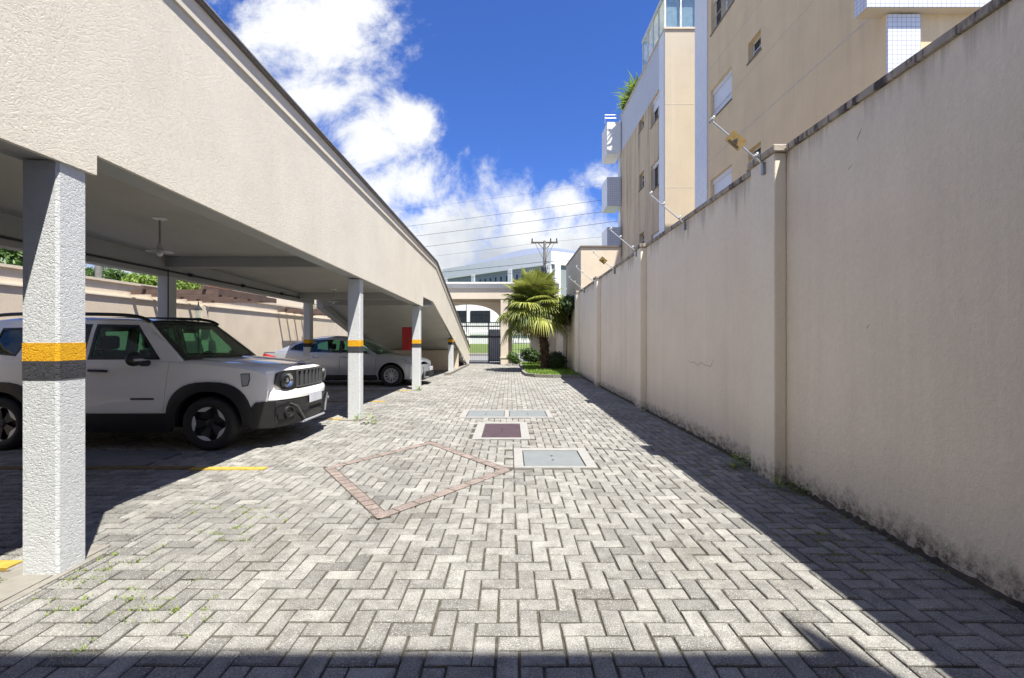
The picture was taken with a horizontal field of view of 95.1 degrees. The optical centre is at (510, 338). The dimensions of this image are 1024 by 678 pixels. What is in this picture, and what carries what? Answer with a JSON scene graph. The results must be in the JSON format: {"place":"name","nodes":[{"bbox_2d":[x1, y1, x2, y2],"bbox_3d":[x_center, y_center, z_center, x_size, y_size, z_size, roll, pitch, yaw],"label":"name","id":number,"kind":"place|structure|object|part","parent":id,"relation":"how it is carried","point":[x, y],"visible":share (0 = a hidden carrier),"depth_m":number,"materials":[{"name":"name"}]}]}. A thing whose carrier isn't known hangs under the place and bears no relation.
{"place":"outdoors","nodes":[
{"label":"outdoors","id":0,"kind":"place"},
{"bbox_2d":[0,370,447,611],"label":"parking floor","id":1,"kind":"structure","parent":0,"point":[124,507],"depth_m":4.72,"materials":[{"name":"grey concrete"}]},
{"bbox_2d":[85,451,179,465],"bbox_3d":[-4.575,1.380,5.400,1.230,0.020,0.680,0,0,0],"label":"concrete patch","id":2,"kind":"object","parent":1,"relation":"on","point":[122,458],"visible":0.57,"depth_m":5.40,"materials":[{"name":"grey concrete"}]},
{"bbox_2d":[0,312,328,449],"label":"compact suv","id":3,"kind":"object","parent":1,"relation":"on","point":[210,385],"visible":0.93,"depth_m":5.75,"materials":[{"name":"white paint"}]},
{"bbox_3d":[-6.179,0.035,5.820,0.514,0.360,0.131,0,0,0],"label":"window frame","id":4,"kind":"part","parent":3,"relation":"part of","materials":[{"name":"black plastic"}]},
{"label":"side window","id":5,"kind":"part","parent":3,"relation":"part of","materials":[{"name":"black glass"}]},
{"bbox_3d":[-5.597,0.038,5.814,0.738,0.441,0.160,0,0,0],"label":"window frame","id":6,"kind":"part","parent":3,"relation":"part of","materials":[{"name":"black plastic"}]},
{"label":"side window","id":7,"kind":"part","parent":3,"relation":"part of","materials":[{"name":"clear glass"}]},
{"bbox_3d":[-4.729,0.037,5.811,0.888,0.441,0.155,0,0,0],"label":"window frame","id":8,"kind":"part","parent":3,"relation":"part of","materials":[{"name":"black plastic"}]},
{"bbox_3d":[-4.671,0.599,5.707,1.010,0.653,0.113,0,0,0],"label":"front door","id":9,"kind":"part","parent":3,"relation":"part of","materials":[{"name":"white paint"}]},
{"bbox_2d":[0,390,399,469],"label":"worn bay line paint","id":10,"kind":"object","parent":1,"relation":"on","point":[113,467],"visible":0.39,"depth_m":4.96,"materials":[{"name":"yellow paint"}]},
{"bbox_2d":[0,390,408,570],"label":"bay line paint","id":11,"kind":"object","parent":1,"relation":"on","point":[5,565],"visible":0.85,"depth_m":4.88,"materials":[{"name":"yellow paint"}]},
{"bbox_2d":[0,388,422,610],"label":"column footing strip","id":12,"kind":"object","parent":1,"relation":"on","point":[16,581],"depth_m":2.65,"materials":[{"name":"concrete"}]},
{"bbox_2d":[0,0,469,574],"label":"carport","id":13,"kind":"object","parent":1,"relation":"on","point":[122,122],"visible":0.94,"depth_m":3.90,"materials":[{"name":"beige concrete"}]},
{"bbox_2d":[145,216,173,256],"bbox_3d":[-4.320,-1.250,5.780,0.284,0.474,0.284,0,0,0],"label":"ceiling fan","id":14,"kind":"object","parent":13,"relation":"hanging from","point":[159,251],"visible":1,"depth_m":5.77,"materials":[{"name":"white plastic"}]},
{"bbox_2d":[328,289,338,303],"bbox_3d":[-4.520,-1.082,12.000,0.284,0.374,0.284,0,0,0],"label":"ceiling fan","id":15,"kind":"object","parent":13,"relation":"hanging from","point":[333,300],"visible":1,"depth_m":11.98,"materials":[{"name":"white plastic"}]},
{"bbox_2d":[402,327,411,349],"bbox_3d":[-2.780,0.000,12.691,0.270,0.620,0.198,0,0,0],"label":"fire hose cabinet","id":16,"kind":"object","parent":13,"relation":"attached to","point":[406,338],"visible":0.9,"depth_m":12.61,"materials":[{"name":"red metal"}]},
{"bbox_3d":[-2.780,0.000,12.614,0.230,0.580,0.011,0,0,0],"label":"door","id":17,"kind":"part","parent":16,"relation":"part of","materials":[{"name":"red paint"}]},
{"bbox_2d":[263,336,433,385],"bbox_3d":[-4.835,0.639,14.280,4.890,1.462,2.200,0,0,0],"label":"silver saloon","id":18,"kind":"object","parent":1,"relation":"on","point":[386,366],"visible":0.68,"depth_m":13.44,"materials":[{"name":"paint"}]},
{"bbox_2d":[290,343,302,350],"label":"side window","id":19,"kind":"structure","parent":18,"relation":"in","point":[299,347],"depth_m":13.50,"materials":[{"name":"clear glass"}]},
{"bbox_2d":[309,353,339,374],"bbox_3d":[-5.324,0.782,13.427,0.911,0.777,0.111,0,0,0],"label":"rear door","id":20,"kind":"structure","parent":18,"relation":"in","point":[331,361],"depth_m":13.41,"materials":[{"name":"silver metal"}]},
{"bbox_2d":[311,340,339,351],"bbox_3d":[-5.350,0.205,13.515,0.900,0.351,0.151,0,0,0],"label":"side window","id":21,"kind":"structure","parent":18,"relation":"in","point":[319,345],"depth_m":13.51,"materials":[{"name":"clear glass"}]},
{"bbox_2d":[343,341,367,352],"bbox_3d":[-4.440,0.240,13.500,0.760,0.340,0.138,0,0,0],"label":"side window","id":22,"kind":"structure","parent":18,"relation":"in","point":[345,348],"depth_m":13.48,"materials":[{"name":"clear glass"}]},
{"bbox_2d":[340,353,376,374],"bbox_3d":[-4.353,0.795,13.422,1.043,0.749,0.117,0,0,0],"label":"front door","id":23,"kind":"structure","parent":18,"relation":"in","point":[369,361],"depth_m":13.40,"materials":[{"name":"silver metal"}]},
{"bbox_2d":[85,0,659,274],"label":"sky","id":24,"kind":"structure","parent":0,"point":[433,103],"materials":[{"name":"blue"}]},
{"bbox_2d":[461,353,519,355],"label":"pavement","id":25,"kind":"structure","parent":0,"point":[478,354],"depth_m":38.00,"materials":[{"name":"concrete"}]},
{"bbox_2d":[462,356,529,362],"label":"street","id":26,"kind":"structure","parent":0,"point":[478,359],"depth_m":31.12,"materials":[{"name":"grey asphalt"}]},
{"bbox_2d":[399,184,597,210],"bbox_3d":[-2.197,-10.743,36.039,47.220,0.159,0.011,0,0,23],"label":"power cable","id":27,"kind":"object","parent":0,"point":[507,196],"visible":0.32,"depth_m":35.04,"materials":[{"name":"black rubber"}]},
{"bbox_2d":[469,344,529,352],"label":"lawn","id":28,"kind":"structure","parent":0,"point":[478,348],"depth_m":48.72,"materials":[{"name":"green plant"}]},
{"bbox_2d":[0,362,1023,677],"bbox_3d":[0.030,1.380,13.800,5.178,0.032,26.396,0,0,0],"label":"driveway","id":29,"kind":"structure","parent":0,"point":[946,634],"depth_m":2.68,"materials":[{"name":"grey concrete"}]},
{"bbox_2d":[325,442,509,517],"bbox_3d":[-1.022,1.377,4.896,1.626,0.026,2.157,0,0,-38],"label":"paving diamond","id":30,"kind":"object","parent":29,"relation":"on","point":[382,513],"visible":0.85,"depth_m":4.42,"materials":[{"name":"pink concrete"}]},
{"bbox_2d":[323,441,511,519],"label":"paving diamond joints","id":31,"kind":"object","parent":30,"relation":"on","point":[389,516],"visible":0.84,"depth_m":4.39,"materials":[{"name":"concrete"}]},
{"bbox_2d":[460,322,500,361],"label":"sliding gate","id":32,"kind":"structure","parent":29,"relation":"on","point":[494,344],"depth_m":26.59,"materials":[{"name":"metal"}]},
{"bbox_2d":[472,422,529,439],"bbox_3d":[-0.125,1.379,7.020,0.790,0.030,1.300,0,0,0],"label":"inspection cover","id":33,"kind":"object","parent":29,"relation":"on","point":[501,430],"visible":0.98,"depth_m":6.91,"materials":[{"name":"concrete"}]},
{"bbox_2d":[446,282,559,364],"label":"entrance portico","id":34,"kind":"structure","parent":29,"relation":"on","point":[489,295],"depth_m":24.60,"materials":[{"name":"beige paint"}]},
{"bbox_2d":[512,337,529,361],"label":"pedestrian gate","id":35,"kind":"structure","parent":34,"relation":"attached to","point":[526,343],"depth_m":26.16,"materials":[{"name":"metal"}]},
{"bbox_2d":[459,410,553,418],"bbox_3d":[-0.070,1.379,8.555,1.640,0.030,0.910,0,0,0],"label":"inspection cover","id":36,"kind":"object","parent":29,"relation":"on","point":[499,414],"visible":0.94,"depth_m":8.46,"materials":[{"name":"concrete"}]},
{"bbox_2d":[2,379,1015,656],"bbox_3d":[-0.150,1.363,8.750,5.555,0.022,14.498,0,0,0],"label":"joint moss","id":37,"kind":"object","parent":29,"relation":"on","point":[378,421],"visible":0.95,"depth_m":2.94,"materials":[{"name":"green plant"}]},
{"bbox_2d":[519,363,581,377],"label":"bed kerb","id":38,"kind":"structure","parent":29,"relation":"on","point":[524,372],"depth_m":16.46,"materials":[{"name":"concrete"}]},
{"bbox_2d":[514,448,597,468],"bbox_3d":[0.487,1.379,5.405,0.885,0.030,0.890,0,0,0],"label":"inspection cover","id":39,"kind":"object","parent":29,"relation":"on","point":[556,458],"visible":0.97,"depth_m":5.33,"materials":[{"name":"concrete"}]},
{"bbox_2d":[726,453,751,469],"bbox_3d":[2.438,1.293,4.930,0.309,0.153,0.340,0,0,0],"label":"weed plant","id":40,"kind":"object","parent":29,"relation":"on","point":[734,459],"visible":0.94,"depth_m":4.95,"materials":[{"name":"green plant"}]},
{"bbox_2d":[766,475,795,489],"bbox_3d":[2.452,1.317,4.240,0.168,0.106,0.233,0,0,-41],"label":"weed plant","id":41,"kind":"object","parent":29,"relation":"on","point":[781,484],"visible":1,"depth_m":4.27,"materials":[{"name":"green plant"}]},
{"bbox_2d":[788,481,812,495],"bbox_3d":[2.547,1.326,4.121,0.186,0.088,0.221,0,0,32],"label":"weed plant","id":42,"kind":"object","parent":29,"relation":"on","point":[798,488],"visible":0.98,"depth_m":4.13,"materials":[{"name":"green plant"}]},
{"bbox_2d":[582,376,1023,611],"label":"earth seam","id":43,"kind":"object","parent":29,"relation":"on","point":[972,581],"visible":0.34,"depth_m":3.20,"materials":[{"name":"soil"}]},
{"bbox_2d":[602,0,694,260],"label":"apartment building","id":44,"kind":"structure","parent":0,"point":[648,140],"depth_m":18.93,"materials":[{"name":"beige paint"}]},
{"bbox_2d":[615,71,640,110],"bbox_3d":[6.229,-12.445,23.635,2.265,1.155,3.910,0,0,17],"label":"rooftop plant","id":45,"kind":"object","parent":44,"relation":"on","point":[626,95],"visible":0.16,"depth_m":23.14,"materials":[{"name":"green plant"}]},
{"bbox_2d":[639,174,643,191],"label":"window","id":46,"kind":"structure","parent":44,"relation":"in","point":[643,174],"depth_m":21.27,"materials":[{"name":"white plastic"}]},
{"bbox_2d":[650,93,658,128],"bbox_3d":[5.983,-9.348,19.105,0.220,1.109,1.134,0,0,0],"label":"window","id":47,"kind":"structure","parent":44,"relation":"in","point":[656,101],"depth_m":19.25,"materials":[{"name":"white plastic"}]},
{"bbox_2d":[652,160,658,190],"bbox_3d":[5.983,-6.647,19.105,0.220,1.130,1.134,0,0,0],"label":"window","id":48,"kind":"structure","parent":44,"relation":"in","point":[656,166],"depth_m":19.25,"materials":[{"name":"white plastic"}]},
{"bbox_2d":[695,0,990,208],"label":"apartment building","id":49,"kind":"structure","parent":0,"point":[769,73],"depth_m":10.41,"materials":[{"name":"beige paint"}]},
{"bbox_2d":[709,69,731,122],"bbox_3d":[6.177,-7.046,13.578,0.220,0.954,1.420,0,0,0],"label":"window","id":50,"kind":"structure","parent":49,"relation":"in","point":[721,92],"depth_m":13.61,"materials":[{"name":"white plastic"}]},
{"bbox_2d":[713,166,731,194],"bbox_3d":[6.177,-4.255,13.578,0.220,1.114,1.420,0,0,0],"label":"window","id":51,"kind":"structure","parent":49,"relation":"in","point":[723,180],"depth_m":13.61,"materials":[{"name":"white plastic"}]},
{"bbox_2d":[710,0,734,36],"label":"window","id":52,"kind":"structure","parent":49,"relation":"in","point":[718,3],"depth_m":13.85,"materials":[{"name":"white plastic"}]},
{"bbox_2d":[746,35,760,65],"bbox_3d":[6.177,-7.280,11.702,0.220,0.542,0.670,0,0,0],"label":"window","id":53,"kind":"structure","parent":49,"relation":"in","point":[757,44],"depth_m":11.81,"materials":[{"name":"white plastic"}]},
{"bbox_2d":[746,145,760,171],"bbox_3d":[6.177,-4.546,11.702,0.220,0.532,0.670,0,0,0],"label":"window","id":54,"kind":"structure","parent":49,"relation":"in","point":[758,149],"depth_m":11.80,"materials":[{"name":"grey glass"}]},
{"bbox_3d":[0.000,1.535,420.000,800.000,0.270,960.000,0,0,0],"label":"ground","id":55,"kind":"structure","parent":0,"visible":0},
{"bbox_2d":[0,248,22,265],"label":"broadleaf tree","id":56,"kind":"object","parent":55,"relation":"on","point":[10,257],"visible":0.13,"depth_m":15.80,"materials":[{"name":"green plant"}]},
{"bbox_2d":[95,265,102,277],"bbox_3d":[-17.738,-2.130,20.200,0.260,7.000,0.260,0,0,0],"label":"bare pole","id":57,"kind":"object","parent":55,"relation":"on","point":[98,271],"depth_m":20.11,"materials":[{"name":"concrete"}]},
{"bbox_2d":[85,265,125,280],"bbox_3d":[-20.056,-1.051,22.492,2.620,5.073,1.767,0,0,0],"label":"broadleaf tree","id":58,"kind":"object","parent":55,"relation":"on","point":[110,273],"visible":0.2,"depth_m":22.43,"materials":[{"name":"green plant"}]},
{"bbox_2d":[121,272,151,278],"bbox_3d":[-23.523,-1.472,29.962,4.310,5.912,2.193,0,0,0],"label":"broadleaf tree","id":59,"kind":"object","parent":55,"relation":"on","point":[133,274],"visible":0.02,"depth_m":29.62,"materials":[{"name":"green plant"}]},
{"bbox_2d":[121,272,201,288],"bbox_3d":[-17.331,-0.921,22.994,4.610,4.818,1.727,0,0,0],"label":"broadleaf tree","id":60,"kind":"object","parent":55,"relation":"on","point":[148,280],"visible":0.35,"depth_m":22.57,"materials":[{"name":"green plant"}]},
{"bbox_2d":[0,263,347,355],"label":"garden wall","id":61,"kind":"structure","parent":55,"relation":"on","point":[258,329],"depth_m":14.96,"materials":[{"name":"beige paint"}]},
{"bbox_2d":[194,301,202,321],"bbox_3d":[-7.450,0.210,11.200,0.200,2.200,0.173,0,0,0],"label":"garden lantern","id":62,"kind":"object","parent":61,"relation":"attached to","point":[197,307],"visible":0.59,"depth_m":11.16,"materials":[{"name":"paint"}]},
{"bbox_2d":[130,285,276,302],"bbox_3d":[-8.365,-1.210,13.095,2.230,0.220,2.990,0,0,0],"label":"pergola","id":63,"kind":"object","parent":61,"relation":"attached to","point":[206,294],"visible":0.93,"depth_m":12.38,"materials":[{"name":"brown wood"}]},
{"bbox_2d":[278,307,324,314],"bbox_3d":[-8.215,-1.190,20.535,2.530,0.220,3.070,0,0,0],"label":"pergola","id":64,"kind":"object","parent":61,"relation":"attached to","point":[297,310],"visible":0.36,"depth_m":19.10,"materials":[{"name":"brown wood"}]},
{"bbox_2d":[233,290,316,308],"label":"cream neighbour house","id":65,"kind":"structure","parent":55,"relation":"on","point":[289,303],"depth_m":27.00,"materials":[{"name":"paint"}]},
{"bbox_2d":[455,305,529,343],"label":"office block","id":66,"kind":"structure","parent":55,"relation":"on","point":[471,313],"depth_m":57.00,"materials":[{"name":"white paint"}]},
{"bbox_2d":[457,311,466,321],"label":"window","id":67,"kind":"structure","parent":66,"relation":"in","point":[462,315],"depth_m":56.94,"materials":[{"name":"black glass"}]},
{"bbox_2d":[470,311,489,321],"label":"window","id":68,"kind":"structure","parent":66,"relation":"in","point":[475,316],"depth_m":56.94,"materials":[{"name":"black glass"}]},
{"bbox_2d":[442,248,575,296],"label":"factory building","id":69,"kind":"structure","parent":55,"relation":"on","point":[557,256],"depth_m":65.97,"materials":[{"name":"white metal"}]},
{"bbox_2d":[531,238,557,273],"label":"utility pole","id":70,"kind":"object","parent":55,"relation":"on","point":[543,268],"visible":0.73,"depth_m":42.90,"materials":[{"name":"concrete"}]},
{"bbox_2d":[447,262,538,271],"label":"power cable","id":71,"kind":"object","parent":70,"relation":"attached to","point":[490,267],"visible":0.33,"depth_m":45.60,"materials":[{"name":"black rubber"}]},
{"bbox_2d":[407,200,599,226],"bbox_3d":[-2.123,-8.710,33.039,43.866,0.345,0.020,0,0,25],"label":"power cable","id":72,"kind":"object","parent":70,"relation":"attached to","point":[510,212],"visible":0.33,"depth_m":32.02,"materials":[{"name":"black rubber"}]},
{"bbox_2d":[420,212,597,235],"bbox_3d":[-2.123,-7.934,33.039,43.866,0.600,0.024,0,0,25],"label":"power cable","id":73,"kind":"object","parent":70,"relation":"attached to","point":[512,223],"visible":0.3,"depth_m":31.95,"materials":[{"name":"black rubber"}]},
{"bbox_2d":[426,221,615,246],"bbox_3d":[-2.123,-7.109,33.039,43.866,1.155,0.024,0,0,25],"label":"power cable","id":74,"kind":"object","parent":70,"relation":"attached to","point":[525,233],"visible":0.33,"depth_m":31.51,"materials":[{"name":"black rubber"}]},
{"bbox_2d":[566,246,621,295],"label":"beige annex block","id":75,"kind":"structure","parent":55,"relation":"on","point":[585,259],"depth_m":17.60,"materials":[{"name":"beige paint"}]},
{"bbox_2d":[556,0,1023,602],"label":"boundary wall","id":76,"kind":"structure","parent":55,"relation":"on","point":[830,308],"depth_m":3.35,"materials":[{"name":"paint"}]},
{"bbox_2d":[593,250,615,273],"bbox_3d":[2.325,-1.882,11.500,0.601,0.584,0.040,0,0,0],"label":"electric fence rod","id":77,"kind":"object","parent":76,"relation":"attached to","point":[602,259],"visible":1,"depth_m":11.48,"materials":[{"name":"metal"}]},
{"bbox_2d":[609,227,636,256],"bbox_3d":[2.245,-1.902,9.200,0.601,0.584,0.040,0,0,0],"label":"electric fence rod","id":78,"kind":"object","parent":76,"relation":"attached to","point":[620,236],"visible":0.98,"depth_m":9.19,"materials":[{"name":"metal"}]},
{"bbox_2d":[649,191,685,229],"bbox_3d":[2.355,-1.902,6.950,0.601,0.584,0.040,0,0,0],"label":"electric fence rod","id":79,"kind":"object","parent":76,"relation":"attached to","point":[679,217],"visible":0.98,"depth_m":6.94,"materials":[{"name":"metal"}]},
{"bbox_2d":[709,115,765,174],"bbox_3d":[2.255,-1.902,4.600,0.601,0.584,0.040,0,0,0],"label":"electric fence rod","id":80,"kind":"object","parent":76,"relation":"attached to","point":[735,140],"visible":0.98,"depth_m":4.58,"materials":[{"name":"metal"}]},
{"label":"garden bed","id":81,"kind":"structure","parent":0,"visible":0},
{"bbox_2d":[506,351,520,364],"bbox_3d":[0.178,0.996,24.229,0.814,0.770,0.702,0,0,0],"label":"shrub","id":82,"kind":"object","parent":81,"relation":"on","point":[512,358],"visible":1,"depth_m":24.12,"materials":[{"name":"green plant"}]},
{"bbox_2d":[520,347,540,362],"bbox_3d":[1.060,0.848,23.244,0.938,0.923,1.378,0,0,-35],"label":"shrub","id":83,"kind":"object","parent":81,"relation":"on","point":[530,354],"visible":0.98,"depth_m":23.05,"materials":[{"name":"green plant"}]},
{"bbox_2d":[495,267,571,368],"bbox_3d":[1.104,-0.867,19.831,3.442,4.475,3.295,0,0,-25],"label":"palm tree","id":84,"kind":"object","parent":81,"relation":"on","point":[527,313],"visible":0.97,"depth_m":19.21,"materials":[{"name":"green plant"}]},
{"bbox_2d":[521,361,580,374],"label":"grass","id":85,"kind":"structure","parent":81,"relation":"on","point":[533,368],"depth_m":18.53,"materials":[{"name":"green plant"}]},
{"bbox_2d":[548,351,567,368],"bbox_3d":[2.056,0.932,20.862,1.037,0.758,3.514,0,0,0],"label":"shrub","id":86,"kind":"object","parent":81,"relation":"on","point":[557,359],"visible":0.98,"depth_m":19.95,"materials":[{"name":"green plant"}]},
{"bbox_2d":[554,294,574,368],"bbox_3d":[2.286,-0.229,19.223,1.052,3.066,2.532,0,0,0],"label":"tree","id":87,"kind":"object","parent":81,"relation":"on","point":[567,301],"visible":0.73,"depth_m":18.52,"materials":[{"name":"green plant"}]}
]}

